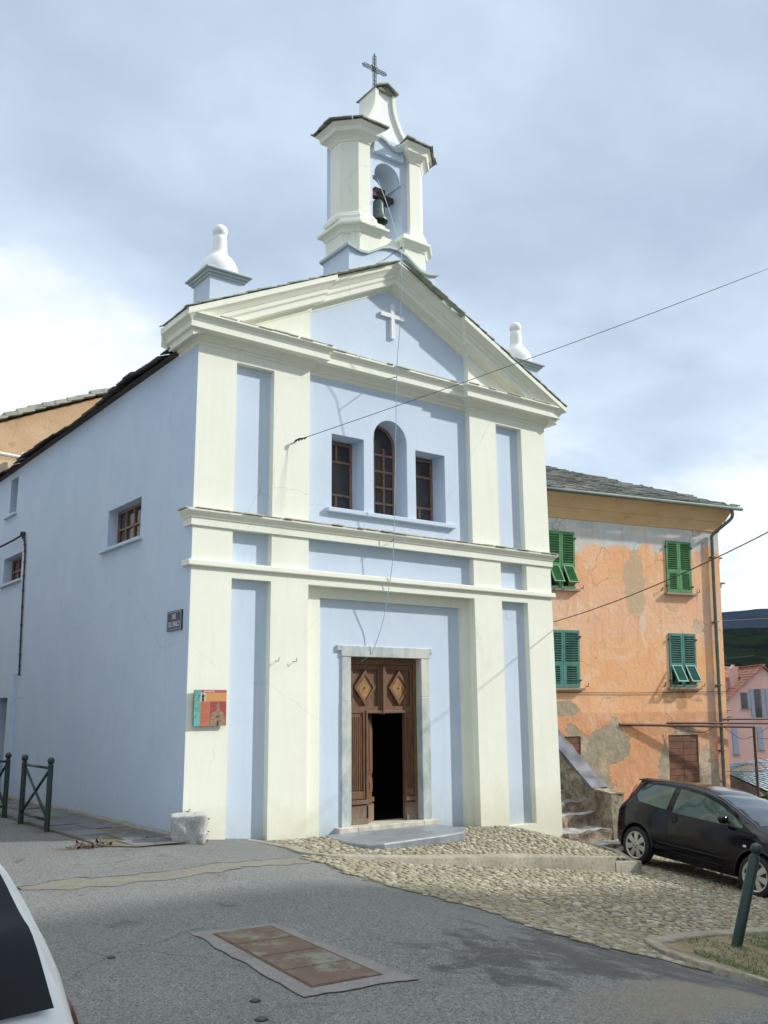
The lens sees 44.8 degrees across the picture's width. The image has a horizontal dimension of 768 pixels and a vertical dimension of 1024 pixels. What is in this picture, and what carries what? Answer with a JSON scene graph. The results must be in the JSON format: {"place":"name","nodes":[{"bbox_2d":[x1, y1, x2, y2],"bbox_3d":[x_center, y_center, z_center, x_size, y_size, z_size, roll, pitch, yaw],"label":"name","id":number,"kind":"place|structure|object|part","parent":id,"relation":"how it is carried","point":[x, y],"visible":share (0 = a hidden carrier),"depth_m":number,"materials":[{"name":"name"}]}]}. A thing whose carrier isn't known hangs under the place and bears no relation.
{"place":"outdoors","nodes":[
{"label":"outdoors","id":0,"kind":"place"},
{"bbox_2d":[0,796,174,846],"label":"pavement","id":1,"kind":"structure","parent":0,"point":[65,822],"depth_m":12.96,"materials":[{"name":"grey concrete"}]},
{"bbox_2d":[0,799,178,845],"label":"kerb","id":2,"kind":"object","parent":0,"point":[108,839],"visible":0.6,"depth_m":12.47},
{"bbox_2d":[1,793,170,835],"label":"wall footing","id":3,"kind":"object","parent":2,"relation":"on","point":[113,821],"depth_m":13.70,"materials":[{"name":"concrete"}]},
{"bbox_2d":[0,815,767,1023],"bbox_3d":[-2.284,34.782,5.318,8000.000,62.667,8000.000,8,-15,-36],"label":"ground","id":4,"kind":"structure","parent":0,"point":[464,964],"depth_m":6.21,"materials":[{"name":"grey asphalt"}]},
{"bbox_2d":[0,752,11,817],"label":"barrier","id":5,"kind":"object","parent":4,"relation":"on","point":[6,768],"visible":0.95,"depth_m":14.44,"materials":[{"name":"green paint"}]},
{"bbox_2d":[18,754,54,831],"bbox_3d":[-4.925,3.972,13.173,0.097,1.025,1.296,8,-15,-36],"label":"barrier","id":6,"kind":"object","parent":4,"relation":"on","point":[46,811],"visible":0.98,"depth_m":13.06,"materials":[{"name":"metal"}]},
{"bbox_2d":[0,864,78,1023],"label":"parked car","id":7,"kind":"object","parent":4,"relation":"on","point":[32,990],"visible":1,"depth_m":1.66,"materials":[{"name":"white paint"}]},
{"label":"rear window","id":8,"kind":"part","parent":7,"relation":"part of","materials":[{"name":"black glass"}]},
{"bbox_2d":[0,388,109,471],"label":"ochre building","id":9,"kind":"structure","parent":4,"relation":"on","point":[25,429],"depth_m":24.74,"materials":[{"name":"ochre plaster"},{"name":"stone roof slates"}]},
{"bbox_2d":[67,837,111,848],"bbox_3d":[-3.487,3.955,11.110,0.413,0.141,0.464,-4,-12,14],"label":"weed","id":10,"kind":"object","parent":4,"relation":"on","point":[82,843],"visible":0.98,"depth_m":11.10,"materials":[{"name":"plant"}]},
{"bbox_2d":[18,858,312,889],"bbox_3d":[-1.852,3.723,9.576,0.770,0.153,3.699,-12,-17,43],"label":"gully","id":11,"kind":"object","parent":4,"relation":"on","point":[73,883],"visible":0.99,"depth_m":9.05,"materials":[{"name":"beige concrete"}]},
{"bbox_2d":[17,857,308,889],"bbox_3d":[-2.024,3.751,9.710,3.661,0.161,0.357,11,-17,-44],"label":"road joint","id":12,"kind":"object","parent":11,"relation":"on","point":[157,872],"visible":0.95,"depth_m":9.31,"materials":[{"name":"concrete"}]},
{"bbox_2d":[170,812,207,844],"bbox_3d":[-2.433,3.961,11.637,0.470,0.384,0.368,-1,-10,-9],"label":"guard stone","id":13,"kind":"object","parent":4,"relation":"on","point":[189,828],"visible":0.92,"depth_m":11.48,"materials":[{"name":"stone"}]},
{"bbox_2d":[249,998,260,1002],"bbox_3d":[-0.709,2.688,5.138,0.066,0.015,0.068,8,-15,-36],"label":"cover","id":14,"kind":"object","parent":4,"relation":"on","point":[254,1000],"visible":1,"depth_m":5.12,"materials":[{"name":"metal"}]},
{"bbox_2d":[254,1016,268,1021],"bbox_3d":[-0.632,2.621,4.827,0.076,0.015,0.078,8,-15,-36],"label":"cover","id":15,"kind":"object","parent":4,"relation":"on","point":[261,1018],"visible":1,"depth_m":4.81,"materials":[{"name":"metal"}]},
{"bbox_2d":[0,53,567,849],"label":"chapel","id":16,"kind":"structure","parent":4,"relation":"on","point":[220,495],"depth_m":14.82,"materials":[{"name":"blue paint"}]},
{"bbox_2d":[4,673,16,795],"bbox_3d":[-7.264,4.322,18.133,0.070,2.340,0.300,8,-15,-36],"label":"cable cover","id":17,"kind":"object","parent":16,"relation":"attached to","point":[11,715],"visible":0.64,"depth_m":18.15,"materials":[{"name":"blue paint"}]},
{"bbox_2d":[0,535,21,547],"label":"wire","id":18,"kind":"object","parent":16,"relation":"attached to","point":[16,538],"visible":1,"depth_m":19.30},
{"bbox_2d":[11,556,21,580],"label":"window","id":19,"kind":"structure","parent":16,"relation":"in","point":[16,564],"depth_m":19.97,"materials":[{"name":"brown wood"}]},
{"bbox_2d":[18,531,25,675],"bbox_3d":[-7.262,1.792,18.611,0.100,2.912,0.472,8,-15,-36],"label":"wall cable","id":20,"kind":"object","parent":16,"relation":"attached to","point":[22,533],"depth_m":18.54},
{"bbox_2d":[117,502,141,543],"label":"window","id":21,"kind":"structure","parent":16,"relation":"in","point":[129,519],"depth_m":15.04,"materials":[{"name":"brown wood"}]},
{"bbox_2d":[166,609,182,631],"bbox_3d":[-2.863,1.483,12.743,0.020,0.272,0.480,8,-15,-36],"label":"street sign","id":22,"kind":"object","parent":16,"relation":"attached to","point":[174,620],"visible":1,"depth_m":12.71,"materials":[{"name":"grey metal"}]},
{"bbox_2d":[193,690,226,725],"bbox_3d":[-2.310,2.591,12.338,0.470,0.465,0.055,8,-15,-36],"label":"information panel","id":23,"kind":"object","parent":16,"relation":"attached to","point":[209,707],"visible":1,"depth_m":12.31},
{"bbox_2d":[331,442,351,509],"bbox_3d":[-0.778,-0.539,14.837,0.615,1.168,0.070,8,-15,-36],"label":"window","id":24,"kind":"structure","parent":16,"relation":"in","point":[341,453],"depth_m":14.91,"materials":[{"name":"brown wood"}]},
{"bbox_2d":[362,178,401,660],"bbox_3d":[0.070,-1.860,14.906,0.390,8.367,1.032,8,-15,-36],"label":"bell rope","id":25,"kind":"object","parent":16,"relation":"hanging from","point":[395,429],"visible":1,"depth_m":14.79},
{"bbox_2d":[373,187,392,225],"bbox_3d":[-0.099,-5.336,16.322,0.611,0.670,0.336,20,-24,-59],"label":"bell","id":26,"kind":"object","parent":16,"relation":"hanging from","point":[379,206],"visible":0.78,"depth_m":16.27,"materials":[{"name":"green metal"}]},
{"bbox_2d":[373,426,394,515],"bbox_3d":[-0.109,-0.648,15.373,0.680,1.594,0.070,8,-15,-36],"label":"window","id":27,"kind":"structure","parent":16,"relation":"in","point":[384,450],"depth_m":15.44,"materials":[{"name":"brown wood"}]},
{"bbox_2d":[326,645,465,849],"bbox_3d":[-1.187,3.137,15.998,2.730,4.260,6.690,8,-15,-36],"label":"doorway","id":28,"kind":"structure","parent":16,"relation":"in","point":[386,785],"depth_m":14.48,"materials":[{"name":"grey stone"}]},
{"bbox_2d":[415,458,432,520],"bbox_3d":[0.563,-0.342,15.821,0.635,1.168,0.070,8,-15,-36],"label":"window","id":29,"kind":"structure","parent":16,"relation":"in","point":[424,480],"depth_m":15.91,"materials":[{"name":"brown wood"}]},
{"bbox_2d":[297,268,767,440],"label":"wire","id":30,"kind":"object","parent":16,"relation":"attached to","point":[534,356],"visible":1,"depth_m":14.50,"materials":[{"name":"black metal"}]},
{"bbox_2d":[554,532,767,621],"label":"wire","id":31,"kind":"object","parent":16,"relation":"attached to","point":[670,578],"visible":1,"depth_m":13.88,"materials":[{"name":"black metal"}]},
{"bbox_2d":[189,923,417,997],"bbox_3d":[-0.601,2.904,6.105,0.737,0.034,1.897,7,-14,-31],"label":"manhole","id":32,"kind":"object","parent":4,"relation":"on","point":[292,959],"visible":0.94,"depth_m":5.93,"materials":[{"name":"metal"}]},
{"bbox_2d":[195,935,418,997],"bbox_3d":[-0.637,2.876,6.015,0.719,0.007,1.852,8,-15,-36],"label":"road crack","id":33,"kind":"object","parent":4,"relation":"on","point":[295,992],"visible":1,"depth_m":5.46,"materials":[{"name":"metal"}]},
{"bbox_2d":[247,839,615,871],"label":"kerb","id":34,"kind":"structure","parent":4,"relation":"on","point":[574,862],"depth_m":12.73,"materials":[{"name":"stone"}]},
{"bbox_2d":[273,825,625,860],"bbox_3d":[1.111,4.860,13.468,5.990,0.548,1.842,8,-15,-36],"label":"cobbled forecourt","id":35,"kind":"structure","parent":4,"relation":"on","point":[325,841],"depth_m":13.44,"materials":[{"name":"stone"}]},
{"bbox_2d":[299,855,767,971],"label":"cobbled lane","id":36,"kind":"structure","parent":4,"relation":"on","point":[590,928],"depth_m":10.89,"materials":[{"name":"stone"}]},
{"bbox_2d":[617,778,767,897],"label":"parked car","id":37,"kind":"object","parent":36,"relation":"on","point":[720,829],"visible":0.81,"depth_m":14.50,"materials":[{"name":"black paint"}]},
{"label":"side window","id":38,"kind":"part","parent":37,"relation":"part of","materials":[{"name":"grey glass"}]},
{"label":"side window","id":39,"kind":"part","parent":37,"relation":"part of","materials":[{"name":"grey glass"}]},
{"bbox_2d":[561,790,624,853],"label":"stone stairs","id":40,"kind":"structure","parent":4,"relation":"on","point":[578,823],"depth_m":16.31,"materials":[{"name":"stone"}]},
{"bbox_2d":[558,730,624,839],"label":"parapet","id":41,"kind":"structure","parent":40,"relation":"on","point":[583,782],"depth_m":16.98,"materials":[{"name":"stone"}]},
{"bbox_2d":[573,840,641,872],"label":"kerb end","id":42,"kind":"structure","parent":4,"relation":"on","point":[629,865],"depth_m":13.97,"materials":[{"name":"stone"}]},
{"bbox_2d":[546,466,742,801],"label":"orange house","id":43,"kind":"structure","parent":4,"relation":"on","point":[653,655],"depth_m":25.79,"materials":[{"name":"orange painted plaster"},{"name":"slate"},{"name":"painted wood"}]},
{"bbox_2d":[549,530,583,591],"bbox_3d":[4.723,1.315,25.149,1.385,1.655,0.653,5,-13,-24],"label":"window","id":44,"kind":"structure","parent":43,"relation":"in","point":[563,571],"depth_m":25.16,"materials":[{"name":"wood"}]},
{"bbox_2d":[553,630,588,689],"bbox_3d":[4.636,3.909,24.654,1.525,1.595,0.460,5,-13,-24],"label":"window","id":45,"kind":"structure","parent":43,"relation":"in","point":[565,666],"depth_m":24.62,"materials":[{"name":"wood"}]},
{"bbox_2d":[564,736,579,754],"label":"window","id":46,"kind":"structure","parent":43,"relation":"in","point":[574,740],"depth_m":24.25,"materials":[{"name":"brown wood"}]},
{"bbox_2d":[660,541,699,595],"bbox_3d":[8.402,1.634,26.929,1.395,1.585,0.460,5,-13,-24],"label":"window","id":47,"kind":"structure","parent":43,"relation":"in","point":[675,557],"depth_m":26.82,"materials":[{"name":"wood"}]},
{"bbox_2d":[668,735,698,782],"bbox_3d":[8.223,6.952,25.618,1.122,1.610,0.050,5,-13,-24],"label":"window","id":48,"kind":"structure","parent":43,"relation":"in","point":[683,749],"depth_m":25.64,"materials":[{"name":"brown wood"}]},
{"bbox_2d":[665,633,704,689],"bbox_3d":[8.369,4.201,26.260,1.435,1.585,0.639,5,-13,-24],"label":"window","id":49,"kind":"structure","parent":43,"relation":"in","point":[680,669],"depth_m":26.21,"materials":[{"name":"wood"}]},
{"bbox_2d":[619,718,767,796],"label":"pergola frame","id":50,"kind":"object","parent":43,"relation":"attached to","point":[680,724],"visible":0.99,"depth_m":25.91,"materials":[{"name":"metal"}]},
{"bbox_2d":[644,927,767,987],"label":"planter kerb","id":51,"kind":"structure","parent":4,"relation":"on","point":[656,944],"depth_m":7.56,"materials":[{"name":"concrete"}]},
{"bbox_2d":[663,934,767,978],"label":"earth bed","id":52,"kind":"object","parent":4,"relation":"on","point":[684,947],"visible":0.54,"depth_m":8.80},
{"bbox_2d":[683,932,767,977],"bbox_3d":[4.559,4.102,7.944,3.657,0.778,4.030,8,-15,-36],"label":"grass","id":53,"kind":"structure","parent":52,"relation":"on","point":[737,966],"depth_m":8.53,"materials":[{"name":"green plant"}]},
{"bbox_2d":[731,843,761,947],"bbox_3d":[3.571,3.836,9.217,0.196,1.118,0.160,24,-14,-31],"label":"bollard","id":54,"kind":"object","parent":52,"relation":"on","point":[746,896],"visible":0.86,"depth_m":9.23,"materials":[{"name":"green metal"}]},
{"bbox_2d":[725,664,767,762],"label":"pink house","id":55,"kind":"structure","parent":4,"relation":"on","point":[747,691],"depth_m":96.00,"materials":[{"name":"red paint"}]},
{"bbox_2d":[731,728,738,755],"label":"window","id":56,"kind":"structure","parent":55,"relation":"in","point":[735,744],"depth_m":95.24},
{"bbox_2d":[724,655,754,664],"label":"antenna","id":57,"kind":"object","parent":55,"relation":"attached to","point":[735,657],"visible":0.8,"depth_m":89.98,"materials":[{"name":"metal"}]},
{"bbox_2d":[740,692,751,709],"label":"window","id":58,"kind":"structure","parent":55,"relation":"in","point":[745,704],"depth_m":96.12,"materials":[{"name":"stone"}]},
{"bbox_2d":[750,689,765,717],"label":"window","id":59,"kind":"structure","parent":55,"relation":"in","point":[757,709],"depth_m":96.05,"materials":[{"name":"wood"}]},
{"bbox_2d":[756,726,765,750],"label":"window","id":60,"kind":"structure","parent":55,"relation":"in","point":[760,743],"depth_m":95.31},
{"bbox_2d":[765,689,767,716],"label":"window","id":61,"kind":"structure","parent":55,"relation":"in","point":[766,690],"depth_m":96.12,"materials":[{"name":"wood"}]},
{"bbox_2d":[729,759,767,794],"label":"outbuilding","id":62,"kind":"structure","parent":4,"relation":"on","point":[744,781],"depth_m":61.06,"materials":[{"name":"grey stone"}]},
{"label":"retaining wall","id":63,"kind":"object","parent":4,"relation":"on","visible":0},
{"bbox_2d":[760,793,767,799],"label":"hedge","id":64,"kind":"object","parent":63,"relation":"on","point":[763,796],"visible":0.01,"depth_m":50.44,"materials":[{"name":"green plant"}]},
{"bbox_2d":[0,0,767,611],"label":"sky","id":65,"kind":"structure","parent":0,"point":[602,165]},
{"bbox_2d":[722,609,767,628],"bbox_3d":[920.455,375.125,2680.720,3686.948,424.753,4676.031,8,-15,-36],"label":"mountain","id":66,"kind":"structure","parent":0,"point":[750,614],"depth_m":3340.11,"materials":[{"name":"blue"}]},
{"bbox_2d":[722,618,767,620],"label":"wire","id":67,"kind":"object","parent":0,"point":[744,619],"visible":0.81,"depth_m":35.70,"materials":[{"name":"grey metal"}]},
{"bbox_2d":[723,627,767,668],"bbox_3d":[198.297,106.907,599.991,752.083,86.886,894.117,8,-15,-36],"label":"wooded hill","id":68,"kind":"structure","parent":0,"point":[741,642],"depth_m":656.32,"materials":[{"name":"green plant"}]}
]}

